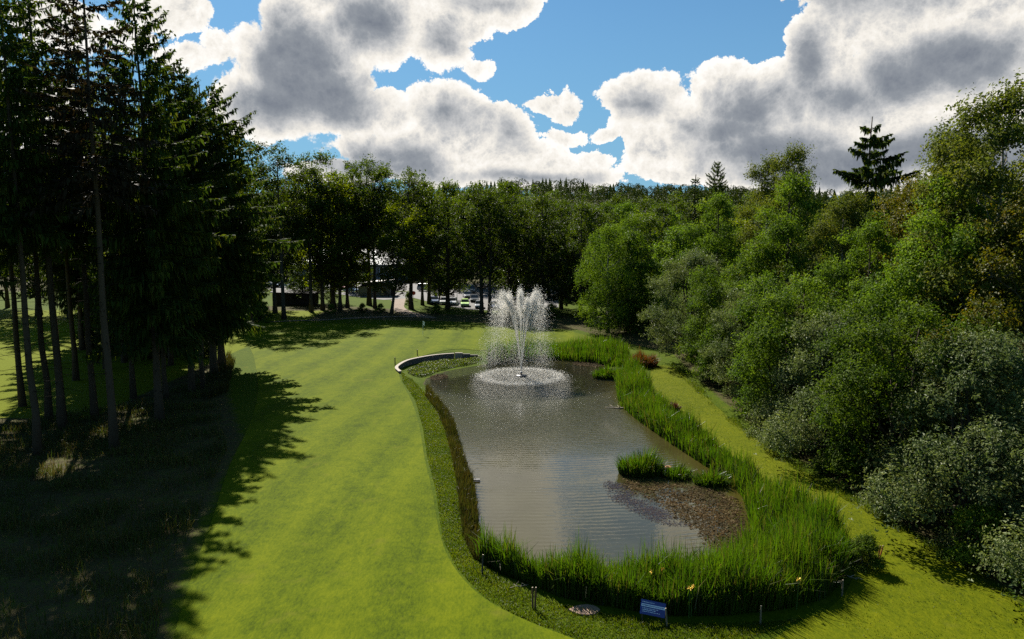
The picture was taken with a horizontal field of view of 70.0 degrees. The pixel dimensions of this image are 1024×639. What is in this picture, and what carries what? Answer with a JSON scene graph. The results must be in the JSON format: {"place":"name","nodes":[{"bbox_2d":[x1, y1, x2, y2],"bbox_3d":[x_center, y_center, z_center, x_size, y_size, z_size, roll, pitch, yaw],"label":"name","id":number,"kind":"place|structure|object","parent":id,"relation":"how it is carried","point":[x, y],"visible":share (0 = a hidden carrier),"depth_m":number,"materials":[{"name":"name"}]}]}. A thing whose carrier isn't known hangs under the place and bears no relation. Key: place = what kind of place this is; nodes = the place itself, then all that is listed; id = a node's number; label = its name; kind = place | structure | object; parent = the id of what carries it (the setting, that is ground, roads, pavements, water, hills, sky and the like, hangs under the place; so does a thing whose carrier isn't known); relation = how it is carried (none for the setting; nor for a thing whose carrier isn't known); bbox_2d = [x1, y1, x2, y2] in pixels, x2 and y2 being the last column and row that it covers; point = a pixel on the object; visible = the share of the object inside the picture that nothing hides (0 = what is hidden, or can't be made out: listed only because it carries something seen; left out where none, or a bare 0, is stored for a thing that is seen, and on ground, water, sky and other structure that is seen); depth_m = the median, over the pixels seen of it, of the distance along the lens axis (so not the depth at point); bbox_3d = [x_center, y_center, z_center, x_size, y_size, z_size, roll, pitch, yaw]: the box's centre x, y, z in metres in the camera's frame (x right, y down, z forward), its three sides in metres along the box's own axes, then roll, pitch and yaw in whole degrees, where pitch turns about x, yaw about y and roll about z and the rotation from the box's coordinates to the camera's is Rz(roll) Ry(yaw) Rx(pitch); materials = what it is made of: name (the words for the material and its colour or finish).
{"place":"outdoors","nodes":[
{"label":"outdoors","id":0,"kind":"place"},
{"bbox_2d":[0,369,227,638],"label":"woodland grass","id":1,"kind":"structure","parent":0,"point":[106,543],"depth_m":42.69,"materials":[{"name":"green plant"}]},
{"bbox_2d":[204,350,235,398],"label":"seeding grass","id":2,"kind":"structure","parent":0,"point":[223,374],"depth_m":75.77,"materials":[{"name":"green plant"}]},
{"bbox_2d":[391,298,435,317],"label":"gravel path","id":3,"kind":"structure","parent":0,"point":[399,304],"depth_m":143.20,"materials":[{"name":"beige gravel"}]},
{"bbox_2d":[0,196,1023,638],"bbox_3d":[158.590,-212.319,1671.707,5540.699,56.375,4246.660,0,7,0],"label":"ground","id":4,"kind":"structure","parent":0,"point":[236,402],"depth_m":46.51,"materials":[{"name":"green plant"}]},
{"bbox_2d":[0,33,35,406],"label":"spruce tree","id":5,"kind":"object","parent":4,"relation":"on","point":[21,396],"visible":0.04,"depth_m":65.16,"materials":[{"name":"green plant"}]},
{"bbox_2d":[0,248,62,315],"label":"oak tree","id":6,"kind":"object","parent":4,"relation":"on","point":[30,280],"visible":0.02,"depth_m":129.24,"materials":[{"name":"green plant"}]},
{"bbox_2d":[0,0,89,456],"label":"spruce tree","id":7,"kind":"object","parent":4,"relation":"on","point":[12,229],"visible":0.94,"depth_m":49.50,"materials":[{"name":"green plant"}]},
{"bbox_2d":[0,0,89,420],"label":"spruce tree","id":8,"kind":"object","parent":4,"relation":"on","point":[48,407],"visible":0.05,"depth_m":60.21,"materials":[{"name":"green plant"}]},
{"bbox_2d":[0,0,113,429],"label":"spruce tree","id":9,"kind":"object","parent":4,"relation":"on","point":[11,254],"visible":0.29,"depth_m":55.71,"materials":[{"name":"green plant"}]},
{"bbox_2d":[8,65,106,380],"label":"spruce tree","id":10,"kind":"object","parent":4,"relation":"on","point":[67,261],"visible":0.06,"depth_m":76.25,"materials":[{"name":"green plant"}]},
{"bbox_2d":[30,103,95,350],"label":"spruce tree","id":11,"kind":"object","parent":4,"relation":"on","point":[59,277],"visible":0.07,"depth_m":94.03,"materials":[{"name":"green plant"}]},
{"bbox_2d":[20,0,135,418],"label":"spruce tree","id":12,"kind":"object","parent":4,"relation":"on","point":[93,401],"visible":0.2,"depth_m":59.72,"materials":[{"name":"green plant"}]},
{"bbox_2d":[14,0,167,449],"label":"spruce tree","id":13,"kind":"object","parent":4,"relation":"on","point":[75,138],"visible":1,"depth_m":49.98,"materials":[{"name":"green plant"}]},
{"bbox_2d":[76,117,133,362],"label":"spruce tree","id":14,"kind":"object","parent":4,"relation":"on","point":[124,359],"depth_m":85.33,"materials":[{"name":"green plant"}]},
{"bbox_2d":[69,69,152,398],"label":"spruce tree","id":15,"kind":"object","parent":4,"relation":"on","point":[132,387],"visible":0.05,"depth_m":66.45,"materials":[{"name":"green plant"}]},
{"bbox_2d":[55,0,235,424],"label":"spruce tree","id":16,"kind":"object","parent":4,"relation":"on","point":[132,308],"visible":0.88,"depth_m":57.46,"materials":[{"name":"green plant"}]},
{"bbox_2d":[129,84,206,399],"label":"spruce tree","id":17,"kind":"object","parent":4,"relation":"on","point":[165,389],"visible":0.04,"depth_m":67.73,"materials":[{"name":"green plant"}]},
{"bbox_2d":[132,63,248,393],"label":"spruce tree","id":18,"kind":"object","parent":4,"relation":"on","point":[208,311],"visible":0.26,"depth_m":68.89,"materials":[{"name":"green plant"}]},
{"bbox_2d":[163,74,247,388],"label":"spruce tree","id":19,"kind":"object","parent":4,"relation":"on","point":[201,364],"visible":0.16,"depth_m":70.81,"materials":[{"name":"green plant"}]},
{"bbox_2d":[137,78,303,375],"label":"spruce tree","id":20,"kind":"object","parent":4,"relation":"on","point":[239,274],"visible":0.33,"depth_m":76.81,"materials":[{"name":"green plant"}]},
{"bbox_2d":[177,108,285,365],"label":"spruce tree","id":21,"kind":"object","parent":4,"relation":"on","point":[221,355],"visible":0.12,"depth_m":82.52,"materials":[{"name":"green plant"}]},
{"bbox_2d":[244,230,281,326],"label":"spruce tree","id":22,"kind":"object","parent":4,"relation":"on","point":[261,289],"visible":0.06,"depth_m":114.25,"materials":[{"name":"green plant"}]},
{"bbox_2d":[245,177,305,312],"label":"oak tree","id":23,"kind":"object","parent":4,"relation":"on","point":[272,258],"visible":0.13,"depth_m":135.58,"materials":[{"name":"green plant"}]},
{"bbox_2d":[244,136,320,319],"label":"oak tree","id":24,"kind":"object","parent":4,"relation":"on","point":[265,170],"visible":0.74,"depth_m":125.80,"materials":[{"name":"green plant"}]},
{"bbox_2d":[269,289,318,304],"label":"wooden hut","id":25,"kind":"object","parent":4,"relation":"on","point":[289,300],"visible":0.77,"depth_m":149.73,"materials":[{"name":"wood"}]},
{"bbox_2d":[284,253,320,302],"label":"tree","id":26,"kind":"object","parent":4,"relation":"on","point":[298,283],"visible":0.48,"depth_m":150.01,"materials":[{"name":"green plant"}]},
{"bbox_2d":[278,147,339,311],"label":"oak tree","id":27,"kind":"object","parent":4,"relation":"on","point":[323,157],"visible":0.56,"depth_m":134.99,"materials":[{"name":"green plant"}]},
{"bbox_2d":[275,171,363,309],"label":"lime tree","id":28,"kind":"object","parent":4,"relation":"on","point":[298,258],"visible":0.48,"depth_m":137.22,"materials":[{"name":"green plant"}]},
{"bbox_2d":[302,163,367,307],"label":"oak tree","id":29,"kind":"object","parent":4,"relation":"on","point":[333,301],"visible":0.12,"depth_m":140.54,"materials":[{"name":"green plant"}]},
{"bbox_2d":[298,178,383,309],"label":"lime tree","id":30,"kind":"object","parent":4,"relation":"on","point":[351,242],"visible":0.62,"depth_m":138.04,"materials":[{"name":"green plant"}]},
{"bbox_2d":[305,187,383,307],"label":"lime tree","id":31,"kind":"object","parent":4,"relation":"on","point":[347,304],"visible":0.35,"depth_m":142.16,"materials":[{"name":"green plant"}]},
{"bbox_2d":[326,153,405,305],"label":"oak tree","id":32,"kind":"object","parent":4,"relation":"on","point":[348,166],"visible":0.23,"depth_m":145.85,"materials":[{"name":"green plant"}]},
{"bbox_2d":[340,164,398,308],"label":"oak tree","id":33,"kind":"object","parent":4,"relation":"on","point":[361,192],"visible":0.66,"depth_m":141.32,"materials":[{"name":"green plant"}]},
{"bbox_2d":[173,323,597,638],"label":"fairway","id":34,"kind":"structure","parent":4,"relation":"on","point":[324,524],"depth_m":41.13,"materials":[{"name":"green plant"}]},
{"bbox_2d":[362,199,438,313],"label":"lime tree","id":35,"kind":"object","parent":4,"relation":"on","point":[397,284],"visible":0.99,"depth_m":134.58,"materials":[{"name":"green plant"}]},
{"bbox_2d":[366,163,450,308],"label":"oak tree","id":36,"kind":"object","parent":4,"relation":"on","point":[419,192],"visible":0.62,"depth_m":140.47,"materials":[{"name":"green plant"}]},
{"bbox_2d":[271,283,558,309],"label":"car park","id":37,"kind":"structure","parent":4,"relation":"on","point":[417,295],"depth_m":170.49,"materials":[{"name":"grey asphalt"}]},
{"bbox_2d":[400,177,442,304],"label":"oak tree","id":38,"kind":"object","parent":4,"relation":"on","point":[414,203],"visible":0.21,"depth_m":146.87,"materials":[{"name":"green plant"}]},
{"bbox_2d":[397,183,458,303],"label":"oak tree","id":39,"kind":"object","parent":4,"relation":"on","point":[429,291],"visible":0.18,"depth_m":150.32,"materials":[{"name":"green plant"}]},
{"bbox_2d":[395,352,476,373],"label":"retaining wall","id":40,"kind":"structure","parent":4,"relation":"on","point":[411,361],"depth_m":90.29,"materials":[{"name":"concrete"}]},
{"bbox_2d":[404,177,484,308],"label":"oak tree","id":41,"kind":"object","parent":4,"relation":"on","point":[446,286],"visible":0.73,"depth_m":142.11,"materials":[{"name":"green plant"}]},
{"bbox_2d":[407,356,481,376],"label":"corner ground cover","id":42,"kind":"object","parent":4,"relation":"on","point":[426,369],"visible":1,"depth_m":86.43,"materials":[{"name":"green plant"}]},
{"bbox_2d":[423,382,481,559],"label":"bank grass","id":43,"kind":"structure","parent":4,"relation":"on","point":[467,502],"depth_m":46.18,"materials":[{"name":"green plant"}]},
{"bbox_2d":[447,177,521,313],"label":"oak tree","id":44,"kind":"object","parent":4,"relation":"on","point":[470,261],"visible":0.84,"depth_m":134.71,"materials":[{"name":"green plant"}]},
{"bbox_2d":[459,183,525,313],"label":"oak tree","id":45,"kind":"object","parent":4,"relation":"on","point":[473,213],"visible":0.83,"depth_m":133.71,"materials":[{"name":"green plant"}]},
{"bbox_2d":[474,177,544,296],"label":"oak tree","id":46,"kind":"object","parent":4,"relation":"on","point":[515,269],"visible":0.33,"depth_m":142.34,"materials":[{"name":"green plant"}]},
{"bbox_2d":[507,192,578,311],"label":"oak tree","id":47,"kind":"object","parent":4,"relation":"on","point":[531,255],"visible":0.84,"depth_m":135.89,"materials":[{"name":"green plant"}]},
{"bbox_2d":[484,334,630,366],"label":"reeds","id":48,"kind":"object","parent":4,"relation":"on","point":[591,349],"visible":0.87,"depth_m":91.14,"materials":[{"name":"green plant"}]},
{"bbox_2d":[529,196,588,308],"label":"oak tree","id":49,"kind":"object","parent":4,"relation":"on","point":[566,208],"visible":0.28,"depth_m":140.59,"materials":[{"name":"green plant"}]},
{"bbox_2d":[545,199,606,315],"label":"oak tree","id":50,"kind":"object","parent":4,"relation":"on","point":[575,248],"visible":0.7,"depth_m":130.04,"materials":[{"name":"green plant"}]},
{"bbox_2d":[565,204,615,308],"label":"woodland tree","id":51,"kind":"object","parent":4,"relation":"on","point":[598,211],"visible":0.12,"depth_m":138.05,"materials":[{"name":"green plant"}]},
{"bbox_2d":[401,370,803,638],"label":"rough tufts","id":52,"kind":"object","parent":4,"relation":"on","point":[416,393],"visible":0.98,"depth_m":32.10,"materials":[{"name":"green plant"}]},
{"bbox_2d":[571,220,647,337],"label":"weeping birch","id":53,"kind":"object","parent":4,"relation":"on","point":[606,274],"visible":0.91,"depth_m":108.51,"materials":[{"name":"green plant"}]},
{"bbox_2d":[229,178,1018,251],"bbox_3d":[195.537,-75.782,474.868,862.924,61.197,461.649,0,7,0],"label":"hillside wood","id":54,"kind":"object","parent":4,"relation":"on","point":[661,193],"visible":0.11,"depth_m":579.41,"materials":[{"name":"green plant"}]},
{"bbox_2d":[607,199,640,240],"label":"woodland tree","id":55,"kind":"object","parent":4,"relation":"on","point":[626,206],"visible":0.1,"depth_m":190.34,"materials":[{"name":"green plant"}]},
{"bbox_2d":[594,227,655,334],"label":"tree","id":56,"kind":"object","parent":4,"relation":"on","point":[639,269],"visible":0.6,"depth_m":110.60,"materials":[{"name":"green plant"}]},
{"bbox_2d":[238,178,1011,200],"bbox_3d":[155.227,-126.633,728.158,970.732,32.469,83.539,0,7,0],"label":"ridge conifers","id":57,"kind":"object","parent":4,"relation":"on","point":[583,185],"visible":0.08,"depth_m":722.90,"materials":[{"name":"green plant"}]},
{"bbox_2d":[594,211,669,323],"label":"weeping birch","id":58,"kind":"object","parent":4,"relation":"on","point":[629,224],"visible":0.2,"depth_m":120.03,"materials":[{"name":"green plant"}]},
{"bbox_2d":[628,347,665,367],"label":"rusty shrub","id":59,"kind":"object","parent":4,"relation":"on","point":[650,361],"visible":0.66,"depth_m":84.23,"materials":[{"name":"brown plant"}]},
{"bbox_2d":[620,213,677,320],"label":"woodland tree","id":60,"kind":"object","parent":4,"relation":"on","point":[653,236],"visible":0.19,"depth_m":120.86,"materials":[{"name":"green plant"}]},
{"bbox_2d":[640,599,665,621],"bbox_3d":[5.718,11.914,29.668,1.154,1.162,0.280,-1,7,-6],"label":"notice sign","id":61,"kind":"object","parent":4,"relation":"on","point":[652,608],"visible":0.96,"depth_m":29.63,"materials":[{"name":"blue metal"}]},
{"bbox_2d":[302,184,1016,222],"bbox_3d":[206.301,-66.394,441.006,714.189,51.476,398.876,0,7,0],"label":"hillside lime wood","id":62,"kind":"object","parent":4,"relation":"on","point":[672,194],"visible":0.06,"depth_m":576.77,"materials":[{"name":"green plant"}]},
{"bbox_2d":[641,200,683,260],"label":"woodland tree","id":63,"kind":"object","parent":4,"relation":"on","point":[660,208],"visible":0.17,"depth_m":138.98,"materials":[{"name":"green plant"}]},
{"bbox_2d":[467,484,862,615],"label":"reeds","id":64,"kind":"object","parent":4,"relation":"on","point":[809,536],"visible":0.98,"depth_m":31.78,"materials":[{"name":"green plant"}]},
{"bbox_2d":[642,223,702,336],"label":"tree","id":65,"kind":"object","parent":4,"relation":"on","point":[674,236],"visible":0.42,"depth_m":104.80,"materials":[{"name":"green plant"}]},
{"bbox_2d":[672,175,704,293],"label":"slim spruce","id":66,"kind":"object","parent":4,"relation":"on","point":[695,214],"visible":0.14,"depth_m":129.23,"materials":[{"name":"green plant"}]},
{"bbox_2d":[636,246,742,362],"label":"willow bush","id":67,"kind":"object","parent":4,"relation":"on","point":[694,259],"visible":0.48,"depth_m":85.01,"materials":[{"name":"green plant"}]},
{"bbox_2d":[673,190,744,339],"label":"alder tree","id":68,"kind":"object","parent":4,"relation":"on","point":[719,247],"visible":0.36,"depth_m":94.68,"materials":[{"name":"green plant"}]},
{"bbox_2d":[699,161,730,260],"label":"slim spruce","id":69,"kind":"object","parent":4,"relation":"on","point":[719,183],"visible":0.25,"depth_m":127.79,"materials":[{"name":"green plant"}]},
{"bbox_2d":[610,334,821,532],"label":"bankside reeds","id":70,"kind":"object","parent":4,"relation":"on","point":[754,489],"visible":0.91,"depth_m":53.52,"materials":[{"name":"green plant"}]},
{"bbox_2d":[674,262,770,385],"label":"alder bush","id":71,"kind":"object","parent":4,"relation":"on","point":[711,284],"visible":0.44,"depth_m":74.54,"materials":[{"name":"green plant"}]},
{"bbox_2d":[721,149,795,335],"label":"birch tree","id":72,"kind":"object","parent":4,"relation":"on","point":[764,173],"visible":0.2,"depth_m":80.92,"materials":[{"name":"green plant"}]},
{"bbox_2d":[698,274,823,398],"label":"willow bush","id":73,"kind":"object","parent":4,"relation":"on","point":[722,350],"visible":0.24,"depth_m":65.39,"materials":[{"name":"green plant"}]},
{"bbox_2d":[725,170,846,393],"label":"alder tree","id":74,"kind":"object","parent":4,"relation":"on","point":[783,230],"visible":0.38,"depth_m":70.47,"materials":[{"name":"green plant"}]},
{"bbox_2d":[746,137,829,349],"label":"birch tree","id":75,"kind":"object","parent":4,"relation":"on","point":[789,158],"visible":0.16,"depth_m":74.51,"materials":[{"name":"green plant"}]},
{"bbox_2d":[722,267,868,430],"bbox_3d":[22.684,2.514,58.014,11.393,13.295,13.300,6,10,41],"label":"alder bush","id":76,"kind":"object","parent":4,"relation":"on","point":[757,345],"visible":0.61,"depth_m":57.30,"materials":[{"name":"green plant"}]},
{"bbox_2d":[742,303,916,483],"bbox_3d":[22.947,4.751,51.525,12.084,12.276,12.624,2,7,12],"label":"sallow bush","id":77,"kind":"object","parent":4,"relation":"on","point":[785,431],"visible":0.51,"depth_m":50.53,"materials":[{"name":"green plant"}]},
{"bbox_2d":[786,184,878,378],"bbox_3d":[28.856,-1.942,65.965,8.501,20.067,9.317,2,7,14],"label":"aspen tree","id":78,"kind":"object","parent":4,"relation":"on","point":[846,207],"visible":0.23,"depth_m":63.61,"materials":[{"name":"green plant"}]},
{"bbox_2d":[805,422,882,481],"bbox_3d":[22.329,8.540,47.854,5.060,4.207,4.755,6,10,41],"label":"leafy shrub","id":79,"kind":"object","parent":4,"relation":"on","point":[820,463],"visible":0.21,"depth_m":47.66,"materials":[{"name":"green plant"}]},
{"bbox_2d":[804,217,921,408],"bbox_3d":[28.095,0.591,57.611,9.461,17.171,8.935,5,9,35],"label":"alder tree","id":80,"kind":"object","parent":4,"relation":"on","point":[870,231],"visible":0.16,"depth_m":56.71,"materials":[{"name":"green plant"}]},
{"bbox_2d":[805,116,934,297],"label":"lone spruce","id":81,"kind":"object","parent":4,"relation":"on","point":[882,178],"visible":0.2,"depth_m":82.32,"materials":[{"name":"green plant"}]},
{"bbox_2d":[825,165,966,323],"bbox_3d":[32.995,-1.848,59.918,12.359,21.369,12.532,-5,9,-37],"label":"tree","id":82,"kind":"object","parent":4,"relation":"on","point":[898,214],"visible":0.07,"depth_m":59.25,"materials":[{"name":"green plant"}]},
{"bbox_2d":[804,291,1023,499],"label":"alder bush","id":83,"kind":"object","parent":4,"relation":"on","point":[891,366],"visible":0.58,"depth_m":43.31,"materials":[{"name":"green plant"}]},
{"bbox_2d":[848,316,1023,576],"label":"sallow bush","id":84,"kind":"object","parent":4,"relation":"on","point":[971,437],"visible":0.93,"depth_m":37.05,"materials":[{"name":"green plant"}]},
{"bbox_2d":[849,161,1023,473],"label":"alder tree","id":85,"kind":"object","parent":4,"relation":"on","point":[955,249],"visible":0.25,"depth_m":47.91,"materials":[{"name":"green plant"}]},
{"bbox_2d":[879,116,1023,388],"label":"aspen tree","id":86,"kind":"object","parent":4,"relation":"on","point":[919,190],"visible":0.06,"depth_m":51.42,"materials":[{"name":"green plant"}]},
{"bbox_2d":[884,68,1023,457],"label":"aspen tree","id":87,"kind":"object","parent":4,"relation":"on","point":[1009,103],"visible":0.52,"depth_m":45.51,"materials":[{"name":"green plant"}]},
{"bbox_2d":[909,172,1023,495],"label":"tree","id":88,"kind":"object","parent":4,"relation":"on","point":[1014,251],"visible":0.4,"depth_m":42.78,"materials":[{"name":"green plant"}]},
{"bbox_2d":[933,498,1020,577],"bbox_3d":[22.603,10.327,35.216,4.280,3.787,4.554,1,7,6],"label":"leafy shrub","id":89,"kind":"object","parent":4,"relation":"on","point":[980,517],"visible":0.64,"depth_m":34.57,"materials":[{"name":"green plant"}]},
{"bbox_2d":[952,387,1023,599],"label":"sallow bush","id":90,"kind":"object","parent":4,"relation":"on","point":[1008,548],"visible":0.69,"depth_m":32.24,"materials":[{"name":"green plant"}]},
{"bbox_2d":[0,0,1023,198],"label":"sky","id":91,"kind":"structure","parent":0,"point":[647,93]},
{"bbox_2d":[424,359,749,565],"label":"pond water","id":92,"kind":"structure","parent":0,"point":[541,456],"depth_m":51.51,"materials":[{"name":"grey liquid"}]},
{"bbox_2d":[470,284,572,386],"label":"fountain","id":93,"kind":"object","parent":92,"relation":"on","point":[507,301],"visible":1,"depth_m":80.23,"materials":[{"name":"white liquid"}]},
{"bbox_2d":[589,364,619,379],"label":"iris clump","id":94,"kind":"object","parent":92,"relation":"on","point":[602,373],"visible":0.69,"depth_m":79.94,"materials":[{"name":"green plant"}]},
{"bbox_2d":[611,444,669,477],"bbox_3d":[8.535,9.328,49.067,4.322,2.151,3.504,0,7,0],"label":"reed clump","id":95,"kind":"object","parent":92,"relation":"on","point":[645,465],"visible":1,"depth_m":48.71,"materials":[{"name":"green plant"}]},
{"bbox_2d":[603,480,689,526],"bbox_3d":[7.483,11.008,43.965,2.495,0.049,8.247,-3,8,-22],"label":"sunken weed","id":96,"kind":"object","parent":92,"relation":"on","point":[642,508],"visible":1,"depth_m":43.33,"materials":[{"name":"brown plant"}]},
{"bbox_2d":[662,460,695,479],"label":"reed clump","id":97,"kind":"object","parent":92,"relation":"on","point":[678,472],"visible":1,"depth_m":48.22,"materials":[{"name":"green plant"}]},
{"bbox_2d":[621,478,749,550],"bbox_3d":[11.134,11.091,43.304,5.837,0.204,11.628,-2,8,-18],"label":"floating weed","id":98,"kind":"object","parent":92,"relation":"on","point":[705,516],"visible":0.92,"depth_m":43.07,"materials":[{"name":"leaves"},{"name":"aquatic plant matter"}]},
{"bbox_2d":[687,465,731,486],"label":"reed clump","id":99,"kind":"object","parent":92,"relation":"on","point":[715,479],"visible":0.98,"depth_m":46.84,"materials":[{"name":"green plant"}]},
{"bbox_2d":[649,362,1023,638],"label":"bank lawn","id":100,"kind":"structure","parent":0,"point":[825,624],"depth_m":32.54,"materials":[{"name":"green plant"}]},
{"bbox_2d":[849,529,887,574],"bbox_3d":[16.614,10.983,34.720,2.429,2.019,2.282,1,7,10],"label":"shrub","id":101,"kind":"object","parent":100,"relation":"on","point":[868,544],"visible":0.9,"depth_m":34.38,"materials":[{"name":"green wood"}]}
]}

